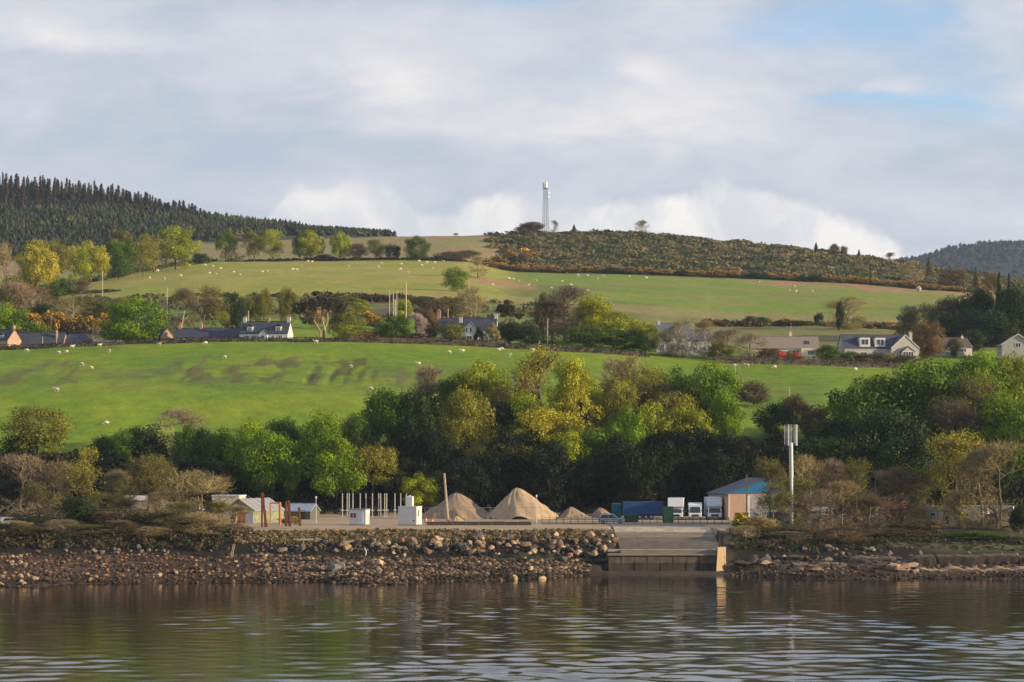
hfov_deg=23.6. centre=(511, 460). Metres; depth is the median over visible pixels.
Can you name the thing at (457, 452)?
broadleaf tree
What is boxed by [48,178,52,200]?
conifer tree
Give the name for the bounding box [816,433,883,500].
broadleaf tree
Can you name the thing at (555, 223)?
bare tree
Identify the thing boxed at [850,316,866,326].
bush
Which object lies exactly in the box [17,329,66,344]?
slate barn
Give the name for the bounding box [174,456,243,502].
broadleaf tree
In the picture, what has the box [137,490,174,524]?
bare tree
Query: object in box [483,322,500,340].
cypress tree
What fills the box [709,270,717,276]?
gorse bush
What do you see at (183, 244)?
broadleaf tree
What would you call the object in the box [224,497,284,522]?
grey roofed shed
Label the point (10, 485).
broadleaf tree
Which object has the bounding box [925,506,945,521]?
caravan
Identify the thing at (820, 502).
bare tree
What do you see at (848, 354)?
bush
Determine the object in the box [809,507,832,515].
caravan
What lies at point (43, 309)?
bush
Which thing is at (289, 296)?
broadleaf tree
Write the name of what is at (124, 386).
pasture
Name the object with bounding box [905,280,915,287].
gorse bush
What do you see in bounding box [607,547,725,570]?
quay wall
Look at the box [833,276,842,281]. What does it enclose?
gorse bush
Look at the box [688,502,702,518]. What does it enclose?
white van
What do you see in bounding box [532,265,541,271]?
gorse bush
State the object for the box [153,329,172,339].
stone shed
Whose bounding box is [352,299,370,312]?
broadleaf tree
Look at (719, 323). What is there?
bush
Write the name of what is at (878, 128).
sky
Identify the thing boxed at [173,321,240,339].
long barn
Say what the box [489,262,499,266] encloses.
gorse bush
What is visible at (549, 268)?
gorse bush
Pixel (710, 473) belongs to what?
broadleaf tree
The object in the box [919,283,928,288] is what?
gorse bush
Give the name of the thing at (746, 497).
wooden pole
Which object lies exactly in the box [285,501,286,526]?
steel pile
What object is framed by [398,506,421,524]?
container cabin
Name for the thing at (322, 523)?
gravel yard
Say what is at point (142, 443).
broadleaf tree
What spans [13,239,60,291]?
broadleaf tree
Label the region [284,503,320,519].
blue roofed hut
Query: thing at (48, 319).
gorse bush
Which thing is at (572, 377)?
broadleaf tree
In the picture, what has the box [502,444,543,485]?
broadleaf tree
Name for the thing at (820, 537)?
bush
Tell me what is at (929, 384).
broadleaf tree
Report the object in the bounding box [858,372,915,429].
broadleaf tree
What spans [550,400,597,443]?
broadleaf tree
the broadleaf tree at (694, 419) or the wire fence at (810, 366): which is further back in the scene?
the wire fence at (810, 366)
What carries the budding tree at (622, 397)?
on the wooded slope
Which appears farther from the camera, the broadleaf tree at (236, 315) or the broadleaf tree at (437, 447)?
the broadleaf tree at (236, 315)
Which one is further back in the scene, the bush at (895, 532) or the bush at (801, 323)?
the bush at (801, 323)
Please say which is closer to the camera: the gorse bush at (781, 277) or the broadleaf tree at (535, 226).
the gorse bush at (781, 277)
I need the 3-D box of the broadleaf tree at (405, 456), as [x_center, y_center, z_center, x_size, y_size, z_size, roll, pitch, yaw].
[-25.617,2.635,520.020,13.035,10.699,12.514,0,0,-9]
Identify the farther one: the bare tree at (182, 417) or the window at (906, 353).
the window at (906, 353)
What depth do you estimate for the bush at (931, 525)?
412.97 m
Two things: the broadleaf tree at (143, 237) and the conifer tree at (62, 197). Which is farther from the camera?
the conifer tree at (62, 197)
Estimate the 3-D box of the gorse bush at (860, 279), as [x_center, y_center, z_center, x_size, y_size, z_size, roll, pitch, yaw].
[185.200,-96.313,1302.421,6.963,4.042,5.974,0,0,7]
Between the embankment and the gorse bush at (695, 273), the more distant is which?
the gorse bush at (695, 273)
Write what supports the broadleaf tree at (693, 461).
on the wooded slope
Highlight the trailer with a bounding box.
[622,501,662,518]
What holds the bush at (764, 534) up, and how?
on the gravel yard at (322, 523)
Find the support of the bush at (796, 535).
on the embankment
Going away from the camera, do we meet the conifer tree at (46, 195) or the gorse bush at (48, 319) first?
the gorse bush at (48, 319)
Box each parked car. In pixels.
[0,517,15,523]
[598,514,624,522]
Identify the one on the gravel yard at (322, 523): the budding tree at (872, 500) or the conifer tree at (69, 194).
the budding tree at (872, 500)
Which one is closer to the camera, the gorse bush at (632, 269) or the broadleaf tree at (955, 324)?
the broadleaf tree at (955, 324)
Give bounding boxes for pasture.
[0,259,1023,325]
[0,342,1023,451]
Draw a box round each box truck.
[668,497,683,518]
[704,497,722,518]
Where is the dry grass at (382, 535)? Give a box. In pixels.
[233,527,606,545]
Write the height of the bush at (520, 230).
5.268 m
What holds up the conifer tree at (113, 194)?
on the hillside
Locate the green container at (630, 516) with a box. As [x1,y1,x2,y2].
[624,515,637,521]
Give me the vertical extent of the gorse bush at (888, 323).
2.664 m
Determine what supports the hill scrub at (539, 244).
on the hillside
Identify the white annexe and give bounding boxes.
[687,330,710,355]
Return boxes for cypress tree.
[473,326,484,340]
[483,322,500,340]
[533,291,554,342]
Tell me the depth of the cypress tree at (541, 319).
726.86 m
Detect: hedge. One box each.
[0,338,150,349]
[150,336,349,343]
[350,334,505,347]
[505,342,649,356]
[714,354,819,365]
[820,359,899,367]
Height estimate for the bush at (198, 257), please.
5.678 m
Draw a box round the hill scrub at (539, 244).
[483,229,1023,293]
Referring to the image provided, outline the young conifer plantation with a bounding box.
[0,196,396,258]
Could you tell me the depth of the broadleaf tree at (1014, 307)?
791.92 m
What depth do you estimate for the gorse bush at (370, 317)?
799.30 m
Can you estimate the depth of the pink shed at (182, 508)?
444.47 m
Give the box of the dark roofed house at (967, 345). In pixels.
[935,334,973,355]
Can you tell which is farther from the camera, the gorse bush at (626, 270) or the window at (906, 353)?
the gorse bush at (626, 270)
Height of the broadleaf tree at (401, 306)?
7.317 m
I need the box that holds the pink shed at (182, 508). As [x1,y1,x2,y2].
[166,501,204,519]
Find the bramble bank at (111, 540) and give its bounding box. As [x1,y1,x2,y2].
[0,522,254,550]
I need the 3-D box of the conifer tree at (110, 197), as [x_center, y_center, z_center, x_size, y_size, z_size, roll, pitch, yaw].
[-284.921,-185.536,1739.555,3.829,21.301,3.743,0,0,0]
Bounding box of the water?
[0,575,1023,681]
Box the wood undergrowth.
[0,434,1023,515]
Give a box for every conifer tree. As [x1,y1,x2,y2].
[2,173,9,204]
[8,181,13,203]
[14,173,20,201]
[19,176,25,200]
[19,179,25,205]
[25,178,28,200]
[28,182,32,199]
[29,182,36,205]
[35,185,39,200]
[37,175,42,200]
[42,179,45,202]
[44,178,50,204]
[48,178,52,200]
[52,177,56,204]
[56,180,60,204]
[59,186,65,207]
[63,178,68,197]
[67,179,71,208]
[71,183,75,198]
[75,182,81,201]
[81,184,85,200]
[85,188,88,206]
[88,190,91,204]
[95,187,99,202]
[98,186,103,202]
[109,185,112,203]
[111,183,114,203]
[113,189,118,209]
[116,185,121,198]
[124,189,129,201]
[137,191,141,205]
[142,195,147,207]
[180,200,185,211]
[924,257,934,275]
[972,266,979,287]
[993,272,1002,344]
[1007,274,1011,300]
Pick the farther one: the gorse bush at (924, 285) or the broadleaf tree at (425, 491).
the gorse bush at (924, 285)
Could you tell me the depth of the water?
258.40 m
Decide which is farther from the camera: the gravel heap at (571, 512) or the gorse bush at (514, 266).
the gorse bush at (514, 266)
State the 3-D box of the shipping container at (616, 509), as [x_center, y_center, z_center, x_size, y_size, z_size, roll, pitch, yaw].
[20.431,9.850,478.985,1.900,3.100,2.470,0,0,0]
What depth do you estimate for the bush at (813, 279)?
1302.23 m
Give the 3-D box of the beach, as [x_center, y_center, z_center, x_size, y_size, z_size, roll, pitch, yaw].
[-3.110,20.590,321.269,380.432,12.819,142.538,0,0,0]
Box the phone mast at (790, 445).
[785,424,797,525]
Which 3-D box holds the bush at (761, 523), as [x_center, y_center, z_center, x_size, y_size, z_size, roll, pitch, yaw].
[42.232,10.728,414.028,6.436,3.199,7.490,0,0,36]
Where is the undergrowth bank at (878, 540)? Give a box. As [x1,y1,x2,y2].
[726,527,1023,551]
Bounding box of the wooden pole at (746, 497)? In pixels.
[746,474,747,517]
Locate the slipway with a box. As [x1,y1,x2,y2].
[609,524,720,552]
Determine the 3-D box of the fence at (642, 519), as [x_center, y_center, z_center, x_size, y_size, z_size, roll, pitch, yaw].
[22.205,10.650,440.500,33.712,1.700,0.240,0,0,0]
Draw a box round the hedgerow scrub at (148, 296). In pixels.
[1,256,1018,338]
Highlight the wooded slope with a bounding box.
[0,436,1022,515]
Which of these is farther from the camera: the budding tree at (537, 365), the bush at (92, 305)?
the bush at (92, 305)
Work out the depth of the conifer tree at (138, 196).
1768.39 m
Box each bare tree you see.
[0,239,19,295]
[0,279,37,313]
[0,452,59,519]
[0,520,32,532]
[9,284,58,311]
[29,458,87,519]
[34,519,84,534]
[46,294,92,320]
[66,279,102,305]
[99,468,140,517]
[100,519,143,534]
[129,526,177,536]
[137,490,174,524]
[150,406,215,455]
[150,462,190,512]
[151,468,250,526]
[158,287,202,335]
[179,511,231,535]
[209,523,253,534]
[211,505,258,526]
[227,235,244,261]
[403,362,448,433]
[409,311,427,337]
[453,285,491,317]
[467,256,490,278]
[526,283,599,343]
[536,297,575,344]
[551,220,557,232]
[595,350,629,424]
[610,349,650,411]
[634,220,649,233]
[653,330,685,356]
[662,317,710,358]
[691,319,719,357]
[708,327,744,356]
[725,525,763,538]
[728,332,768,357]
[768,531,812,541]
[777,452,834,527]
[794,487,848,530]
[811,458,856,525]
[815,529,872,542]
[816,479,866,527]
[819,296,873,328]
[855,467,911,523]
[873,464,931,527]
[884,252,899,261]
[897,260,928,281]
[941,489,976,528]
[951,446,1008,529]
[961,436,1023,530]
[978,271,1004,310]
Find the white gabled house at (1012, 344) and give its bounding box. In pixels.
[996,334,1023,360]
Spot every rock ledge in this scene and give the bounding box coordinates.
[479,552,607,562]
[573,557,604,570]
[734,555,779,565]
[790,561,843,570]
[842,552,909,563]
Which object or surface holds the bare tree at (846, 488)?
on the gravel yard at (322, 523)
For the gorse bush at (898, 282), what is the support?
on the hillside
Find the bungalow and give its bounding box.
[749,330,819,358]
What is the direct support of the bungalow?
on the village ground at (828, 335)
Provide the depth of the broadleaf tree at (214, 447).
522.58 m
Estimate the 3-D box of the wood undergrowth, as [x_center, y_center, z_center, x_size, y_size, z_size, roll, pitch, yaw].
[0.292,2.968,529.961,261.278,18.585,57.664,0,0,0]
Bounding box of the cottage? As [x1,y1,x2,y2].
[239,315,293,338]
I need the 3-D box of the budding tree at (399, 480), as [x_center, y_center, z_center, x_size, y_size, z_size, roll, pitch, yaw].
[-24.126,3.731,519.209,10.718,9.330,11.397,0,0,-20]
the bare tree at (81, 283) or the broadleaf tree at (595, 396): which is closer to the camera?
the broadleaf tree at (595, 396)
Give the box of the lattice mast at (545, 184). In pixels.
[542,181,549,230]
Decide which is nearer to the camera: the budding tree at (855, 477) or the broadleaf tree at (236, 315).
the budding tree at (855, 477)
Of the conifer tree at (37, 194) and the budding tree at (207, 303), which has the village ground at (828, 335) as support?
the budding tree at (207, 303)
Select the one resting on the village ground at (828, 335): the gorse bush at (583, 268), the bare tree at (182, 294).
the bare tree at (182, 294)
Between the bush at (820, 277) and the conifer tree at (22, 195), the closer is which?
the bush at (820, 277)
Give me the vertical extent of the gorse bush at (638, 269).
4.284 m
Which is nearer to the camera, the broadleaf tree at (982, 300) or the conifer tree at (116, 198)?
the broadleaf tree at (982, 300)
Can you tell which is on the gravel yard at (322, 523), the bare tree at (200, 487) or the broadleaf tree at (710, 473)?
the bare tree at (200, 487)
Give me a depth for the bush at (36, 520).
408.48 m
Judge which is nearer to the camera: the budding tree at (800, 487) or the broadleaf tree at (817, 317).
the budding tree at (800, 487)
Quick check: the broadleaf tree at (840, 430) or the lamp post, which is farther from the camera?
the broadleaf tree at (840, 430)
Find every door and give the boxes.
[230,511,235,522]
[237,511,244,522]
[301,510,305,519]
[358,512,362,523]
[750,496,775,517]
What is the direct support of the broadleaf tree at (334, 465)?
on the wooded slope
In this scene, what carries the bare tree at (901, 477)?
on the gravel yard at (322, 523)
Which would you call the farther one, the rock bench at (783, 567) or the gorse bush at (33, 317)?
the gorse bush at (33, 317)
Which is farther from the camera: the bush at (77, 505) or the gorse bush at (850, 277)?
the gorse bush at (850, 277)
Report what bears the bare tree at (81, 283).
on the village ground at (828, 335)
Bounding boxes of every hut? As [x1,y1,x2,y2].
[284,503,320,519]
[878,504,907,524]
[943,508,961,524]
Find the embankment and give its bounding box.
[0,531,1023,561]
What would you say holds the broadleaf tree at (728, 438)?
on the wooded slope
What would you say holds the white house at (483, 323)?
on the village ground at (828, 335)
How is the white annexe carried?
on the village ground at (828, 335)
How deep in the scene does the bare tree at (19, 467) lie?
426.66 m
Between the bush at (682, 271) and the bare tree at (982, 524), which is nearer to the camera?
the bare tree at (982, 524)
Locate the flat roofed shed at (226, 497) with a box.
[211,495,245,519]
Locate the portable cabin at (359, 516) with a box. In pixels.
[349,509,369,524]
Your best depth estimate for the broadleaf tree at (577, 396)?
532.92 m
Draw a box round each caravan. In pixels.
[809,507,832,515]
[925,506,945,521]
[960,505,988,522]
[989,506,1013,520]
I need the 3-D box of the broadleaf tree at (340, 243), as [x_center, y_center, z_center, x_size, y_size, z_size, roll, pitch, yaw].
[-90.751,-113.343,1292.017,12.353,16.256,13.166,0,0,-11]
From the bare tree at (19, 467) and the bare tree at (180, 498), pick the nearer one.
the bare tree at (19, 467)
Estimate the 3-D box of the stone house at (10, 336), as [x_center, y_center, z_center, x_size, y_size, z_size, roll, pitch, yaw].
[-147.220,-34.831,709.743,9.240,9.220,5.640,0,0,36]
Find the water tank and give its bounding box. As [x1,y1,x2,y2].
[405,495,413,505]
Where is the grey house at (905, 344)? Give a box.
[836,330,919,361]
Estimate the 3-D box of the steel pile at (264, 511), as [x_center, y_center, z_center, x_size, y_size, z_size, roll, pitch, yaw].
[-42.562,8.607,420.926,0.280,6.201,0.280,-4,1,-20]
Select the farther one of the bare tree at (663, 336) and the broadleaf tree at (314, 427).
the bare tree at (663, 336)
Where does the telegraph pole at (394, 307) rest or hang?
on the village ground at (828, 335)
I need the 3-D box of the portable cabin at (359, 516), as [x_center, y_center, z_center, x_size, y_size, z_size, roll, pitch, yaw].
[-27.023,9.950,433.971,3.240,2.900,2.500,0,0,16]
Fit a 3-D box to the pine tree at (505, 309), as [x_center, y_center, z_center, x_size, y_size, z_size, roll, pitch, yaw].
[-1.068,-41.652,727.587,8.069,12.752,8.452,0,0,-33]
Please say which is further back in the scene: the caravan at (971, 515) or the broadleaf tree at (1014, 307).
the broadleaf tree at (1014, 307)
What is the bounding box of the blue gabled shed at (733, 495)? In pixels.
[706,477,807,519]
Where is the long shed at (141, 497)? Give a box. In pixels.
[127,495,163,519]
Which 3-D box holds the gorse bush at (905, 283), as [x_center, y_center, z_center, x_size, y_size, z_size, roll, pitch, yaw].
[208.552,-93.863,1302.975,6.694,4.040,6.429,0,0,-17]
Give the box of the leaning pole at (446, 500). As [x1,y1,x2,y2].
[443,473,448,520]
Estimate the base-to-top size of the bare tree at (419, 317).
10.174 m
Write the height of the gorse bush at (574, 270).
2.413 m
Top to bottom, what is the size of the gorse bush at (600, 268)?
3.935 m
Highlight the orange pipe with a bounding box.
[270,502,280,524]
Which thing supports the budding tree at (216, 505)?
on the gravel yard at (322, 523)
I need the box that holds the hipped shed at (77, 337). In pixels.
[65,334,91,342]
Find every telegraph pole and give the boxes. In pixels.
[394,300,395,316]
[405,283,406,317]
[707,286,707,318]
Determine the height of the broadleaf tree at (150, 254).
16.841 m
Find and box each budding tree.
[7,481,65,522]
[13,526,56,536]
[55,444,113,524]
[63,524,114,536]
[83,490,118,524]
[106,486,150,524]
[115,452,183,516]
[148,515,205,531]
[166,499,205,522]
[175,284,233,327]
[201,499,234,526]
[208,310,232,327]
[375,457,414,494]
[423,469,452,508]
[498,341,570,441]
[601,377,641,445]
[624,368,675,416]
[745,455,789,522]
[753,480,805,529]
[770,472,823,526]
[835,454,880,527]
[838,492,891,530]
[886,324,915,334]
[907,464,950,522]
[920,427,991,522]
[924,394,989,455]
[949,369,1006,447]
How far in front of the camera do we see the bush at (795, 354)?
699.03 m
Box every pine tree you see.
[290,290,347,338]
[493,299,524,338]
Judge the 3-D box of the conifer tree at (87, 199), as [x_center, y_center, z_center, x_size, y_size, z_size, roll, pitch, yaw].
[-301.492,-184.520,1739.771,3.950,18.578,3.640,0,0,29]
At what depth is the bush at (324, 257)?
1293.05 m
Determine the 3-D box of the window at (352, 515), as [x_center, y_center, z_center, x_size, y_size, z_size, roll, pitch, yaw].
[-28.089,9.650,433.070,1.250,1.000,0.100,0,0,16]
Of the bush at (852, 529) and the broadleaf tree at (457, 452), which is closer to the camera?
the bush at (852, 529)
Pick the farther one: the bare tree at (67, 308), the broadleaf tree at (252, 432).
the bare tree at (67, 308)
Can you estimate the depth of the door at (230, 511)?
448.72 m
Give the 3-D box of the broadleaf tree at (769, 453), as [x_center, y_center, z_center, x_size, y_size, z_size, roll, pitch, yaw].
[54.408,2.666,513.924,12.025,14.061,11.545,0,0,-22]
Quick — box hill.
[920,244,1023,278]
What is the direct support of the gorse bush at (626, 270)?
on the hillside
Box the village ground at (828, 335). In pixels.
[0,295,1001,371]
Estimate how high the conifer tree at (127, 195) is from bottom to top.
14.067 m
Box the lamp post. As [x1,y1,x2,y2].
[535,495,537,522]
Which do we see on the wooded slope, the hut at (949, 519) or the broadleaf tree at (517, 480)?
the broadleaf tree at (517, 480)
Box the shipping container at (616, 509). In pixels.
[612,503,620,517]
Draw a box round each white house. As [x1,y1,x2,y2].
[437,309,498,341]
[656,319,689,353]
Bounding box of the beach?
[0,550,1023,587]
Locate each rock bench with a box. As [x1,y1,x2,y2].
[780,562,846,570]
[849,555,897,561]
[898,566,1023,573]
[909,553,1023,566]
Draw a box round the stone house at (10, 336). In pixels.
[0,324,21,345]
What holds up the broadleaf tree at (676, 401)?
on the wooded slope
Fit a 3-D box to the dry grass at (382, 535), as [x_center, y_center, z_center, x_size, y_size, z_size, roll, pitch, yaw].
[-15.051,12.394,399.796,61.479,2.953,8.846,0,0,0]
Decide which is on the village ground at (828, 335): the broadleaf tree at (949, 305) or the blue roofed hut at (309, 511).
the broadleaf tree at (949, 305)
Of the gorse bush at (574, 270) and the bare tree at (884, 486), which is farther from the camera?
the gorse bush at (574, 270)
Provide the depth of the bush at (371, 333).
702.29 m
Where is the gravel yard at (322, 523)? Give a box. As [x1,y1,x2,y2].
[0,516,1023,544]
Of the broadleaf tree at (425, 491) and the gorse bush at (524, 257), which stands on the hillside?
the gorse bush at (524, 257)
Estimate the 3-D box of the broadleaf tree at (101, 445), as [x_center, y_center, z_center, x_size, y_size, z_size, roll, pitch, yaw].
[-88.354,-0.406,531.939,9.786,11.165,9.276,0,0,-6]
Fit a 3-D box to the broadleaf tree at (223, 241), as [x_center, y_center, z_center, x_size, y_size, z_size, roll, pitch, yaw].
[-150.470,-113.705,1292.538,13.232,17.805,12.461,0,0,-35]
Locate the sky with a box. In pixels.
[0,0,1023,259]
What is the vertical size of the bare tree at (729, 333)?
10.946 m
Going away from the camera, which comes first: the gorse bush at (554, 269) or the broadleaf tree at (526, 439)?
the broadleaf tree at (526, 439)
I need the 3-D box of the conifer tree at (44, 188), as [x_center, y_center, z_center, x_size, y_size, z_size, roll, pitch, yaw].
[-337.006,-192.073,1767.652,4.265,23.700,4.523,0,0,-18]
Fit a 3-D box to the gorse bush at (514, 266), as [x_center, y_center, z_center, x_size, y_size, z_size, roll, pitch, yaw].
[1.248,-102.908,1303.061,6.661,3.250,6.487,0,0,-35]
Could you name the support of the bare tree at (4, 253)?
on the pasture at (729, 298)
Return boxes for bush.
[0,274,28,307]
[16,516,63,525]
[17,320,52,331]
[25,312,42,323]
[27,303,66,321]
[41,310,59,331]
[51,494,100,525]
[54,311,71,334]
[68,313,83,333]
[72,297,115,317]
[82,315,101,334]
[88,506,155,526]
[98,313,110,332]
[103,298,123,310]
[133,511,196,527]
[187,253,209,262]
[276,518,292,522]
[291,516,297,523]
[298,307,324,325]
[312,254,336,260]
[332,295,358,305]
[337,325,369,337]
[344,242,370,260]
[357,330,380,336]
[358,294,403,300]
[361,311,384,327]
[383,243,401,259]
[402,333,423,337]
[413,298,452,314]
[431,251,468,260]
[434,321,469,339]
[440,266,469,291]
[455,250,481,257]
[483,259,493,265]
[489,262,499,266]
[491,255,508,261]
[497,262,507,267]
[501,264,511,269]
[502,250,516,259]
[508,323,544,344]
[509,264,519,269]
[513,226,530,233]
[517,264,525,271]
[518,252,532,261]
[522,265,531,271]
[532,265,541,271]
[545,265,553,271]
[550,266,561,272]
[570,268,581,271]
[579,266,586,272]
[595,266,605,271]
[607,267,619,272]
[620,268,629,272]
[627,266,637,273]
[635,267,644,274]
[642,267,650,272]
[661,269,671,275]
[678,270,689,275]
[690,271,699,275]
[700,271,710,276]
[705,320,728,325]
[705,342,735,357]
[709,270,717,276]
[715,269,725,276]
[731,512,750,527]
[734,270,743,277]
[734,380,772,406]
[742,315,758,323]
[743,515,780,531]
[749,272,761,278]
[750,401,796,436]
[752,533,788,535]
[754,347,779,357]
[756,316,772,323]
[757,274,768,278]
[764,524,822,535]
[767,273,774,278]
[773,318,786,323]
[775,275,786,279]
[777,350,785,357]
[777,351,792,357]
[778,393,810,432]
[781,273,793,280]
[786,320,812,324]
[788,272,798,280]
[790,352,799,357]
[795,275,805,280]
[796,402,831,439]
[798,534,843,538]
[807,275,817,281]
[812,275,825,281]
[814,344,841,360]
[814,526,878,536]
[819,276,831,280]
[827,243,840,253]
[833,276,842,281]
[838,351,861,360]
[839,245,848,253]
[845,275,853,282]
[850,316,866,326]
[853,352,890,361]
[854,276,866,282]
[862,277,872,283]
[868,278,876,284]
[868,322,881,325]
[874,528,930,536]
[875,280,883,285]
[879,352,900,362]
[884,322,895,328]
[890,281,902,285]
[892,354,924,362]
[898,281,909,287]
[900,518,947,535]
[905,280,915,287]
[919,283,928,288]
[934,531,1014,538]
[936,267,969,285]
[944,337,964,356]
[956,329,986,354]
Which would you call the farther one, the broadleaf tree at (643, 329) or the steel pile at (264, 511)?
the broadleaf tree at (643, 329)
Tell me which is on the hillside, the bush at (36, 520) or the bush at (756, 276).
the bush at (756, 276)
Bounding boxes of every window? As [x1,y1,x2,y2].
[350,512,356,517]
[808,350,814,354]
[903,352,913,356]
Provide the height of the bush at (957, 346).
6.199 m
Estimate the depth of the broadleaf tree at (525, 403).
537.60 m
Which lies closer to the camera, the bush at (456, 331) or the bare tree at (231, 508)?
the bare tree at (231, 508)
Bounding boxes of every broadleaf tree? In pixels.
[0,301,30,329]
[0,404,76,459]
[0,433,34,462]
[0,473,53,494]
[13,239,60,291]
[37,238,76,282]
[44,467,102,495]
[47,277,76,307]
[66,245,91,285]
[70,239,111,284]
[83,434,118,468]
[91,454,143,496]
[97,294,171,340]
[98,322,126,339]
[103,227,136,268]
[103,427,140,462]
[104,239,138,279]
[121,423,169,462]
[129,240,160,274]
[132,452,196,499]
[137,232,175,271]
[151,225,202,269]
[166,423,203,464]
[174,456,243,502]
[180,427,221,464]
[199,424,243,474]
[214,228,238,261]
[220,291,246,327]
[221,416,274,492]
[238,291,260,320]
[239,230,265,261]
[241,430,306,499]
[251,288,276,320]
[259,415,298,472]
[260,229,284,261]
[276,285,300,323]
[280,455,316,494]
[289,429,312,457]
[291,233,308,260]
[296,228,326,260]
[297,408,343,473]
[298,428,369,506]
[323,306,367,337]
[329,231,351,260]
[338,412,370,452]
[349,441,398,500]
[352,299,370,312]
[359,386,421,453]
[361,448,418,494]
[367,239,386,259]
[370,315,414,337]
[390,385,436,456]
[391,298,413,317]
[400,471,441,509]
[403,235,431,259]
[407,428,454,495]
[408,296,439,306]
[413,308,438,338]
[422,444,469,473]
[426,374,476,441]
[435,384,500,468]
[438,296,470,314]
[439,456,494,503]
[441,357,514,437]
[462,437,510,466]
[469,451,517,506]
[481,430,525,483]
[482,381,536,432]
[483,399,526,441]
[496,322,520,343]
[497,443,545,495]
[502,387,548,443]
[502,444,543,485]
[509,405,585,481]
[514,427,550,479]
[519,221,545,231]
[522,439,576,512]
[545,356,598,417]
[546,385,604,441]
[549,430,593,491]
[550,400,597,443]
[554,456,608,503]
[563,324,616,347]
[568,424,609,475]
[569,293,615,331]
[588,386,618,440]
[592,310,639,343]
[594,433,648,494]
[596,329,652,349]
[600,368,646,431]
[606,403,649,450]
[606,446,659,503]
[628,320,662,351]
[629,364,674,413]
[633,399,673,464]
[637,389,698,439]
[637,429,694,476]
[641,438,688,505]
[655,364,693,412]
[663,404,716,454]
[666,424,733,485]
[666,454,706,501]
[668,361,737,427]
[689,452,742,497]
[693,357,745,426]
[700,430,752,464]
[705,389,743,444]
[718,445,772,481]
[751,441,794,481]
[772,434,829,495]
[804,413,857,444]
[813,313,823,325]
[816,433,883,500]
[823,374,891,434]
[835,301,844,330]
[849,405,932,491]
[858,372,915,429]
[866,355,979,443]
[866,431,954,507]
[896,302,940,339]
[912,319,946,358]
[923,359,979,433]
[924,294,969,333]
[934,308,990,345]
[937,445,1017,502]
[949,347,1011,440]
[955,288,995,343]
[961,309,1022,346]
[970,387,1023,474]
[991,284,1023,336]
[992,350,1023,407]
[996,395,1023,491]
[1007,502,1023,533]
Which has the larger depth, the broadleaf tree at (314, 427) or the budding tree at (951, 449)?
the broadleaf tree at (314, 427)
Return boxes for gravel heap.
[422,492,492,518]
[450,516,463,520]
[485,488,558,518]
[559,507,591,517]
[590,508,610,516]
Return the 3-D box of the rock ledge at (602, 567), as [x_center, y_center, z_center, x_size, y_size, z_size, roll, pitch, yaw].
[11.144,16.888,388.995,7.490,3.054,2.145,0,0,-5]
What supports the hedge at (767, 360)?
on the village ground at (828, 335)
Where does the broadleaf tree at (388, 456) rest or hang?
on the wooded slope
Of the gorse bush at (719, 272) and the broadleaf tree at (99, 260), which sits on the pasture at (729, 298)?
the broadleaf tree at (99, 260)
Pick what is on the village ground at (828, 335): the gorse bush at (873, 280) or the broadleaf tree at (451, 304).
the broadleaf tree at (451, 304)
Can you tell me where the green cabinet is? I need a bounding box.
[662,506,673,522]
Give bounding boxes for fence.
[425,507,540,521]
[542,515,728,523]
[737,362,892,369]
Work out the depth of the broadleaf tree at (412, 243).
1288.13 m
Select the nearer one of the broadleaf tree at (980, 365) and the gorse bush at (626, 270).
the broadleaf tree at (980, 365)
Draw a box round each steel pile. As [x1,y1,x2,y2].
[261,493,262,526]
[263,493,265,526]
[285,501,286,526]
[287,500,290,525]
[298,507,300,525]
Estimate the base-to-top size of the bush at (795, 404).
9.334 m
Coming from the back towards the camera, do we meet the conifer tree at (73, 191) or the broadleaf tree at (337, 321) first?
the conifer tree at (73, 191)
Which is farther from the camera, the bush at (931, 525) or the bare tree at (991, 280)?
the bare tree at (991, 280)
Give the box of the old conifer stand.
[0,180,171,207]
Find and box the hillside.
[0,212,995,294]
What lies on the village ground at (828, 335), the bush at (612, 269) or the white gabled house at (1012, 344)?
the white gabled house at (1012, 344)
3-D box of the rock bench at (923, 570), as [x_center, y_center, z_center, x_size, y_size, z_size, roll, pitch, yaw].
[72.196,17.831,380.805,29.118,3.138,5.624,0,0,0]
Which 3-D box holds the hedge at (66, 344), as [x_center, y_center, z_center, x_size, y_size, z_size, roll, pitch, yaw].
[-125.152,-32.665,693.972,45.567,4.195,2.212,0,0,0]
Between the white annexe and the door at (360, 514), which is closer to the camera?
the door at (360, 514)
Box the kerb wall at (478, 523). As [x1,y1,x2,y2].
[427,521,530,524]
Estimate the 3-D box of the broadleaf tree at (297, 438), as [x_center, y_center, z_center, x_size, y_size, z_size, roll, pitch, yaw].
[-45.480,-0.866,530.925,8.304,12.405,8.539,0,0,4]
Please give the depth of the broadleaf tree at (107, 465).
515.16 m
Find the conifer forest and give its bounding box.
[894,239,1023,277]
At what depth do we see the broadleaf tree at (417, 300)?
903.51 m
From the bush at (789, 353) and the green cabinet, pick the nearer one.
the green cabinet

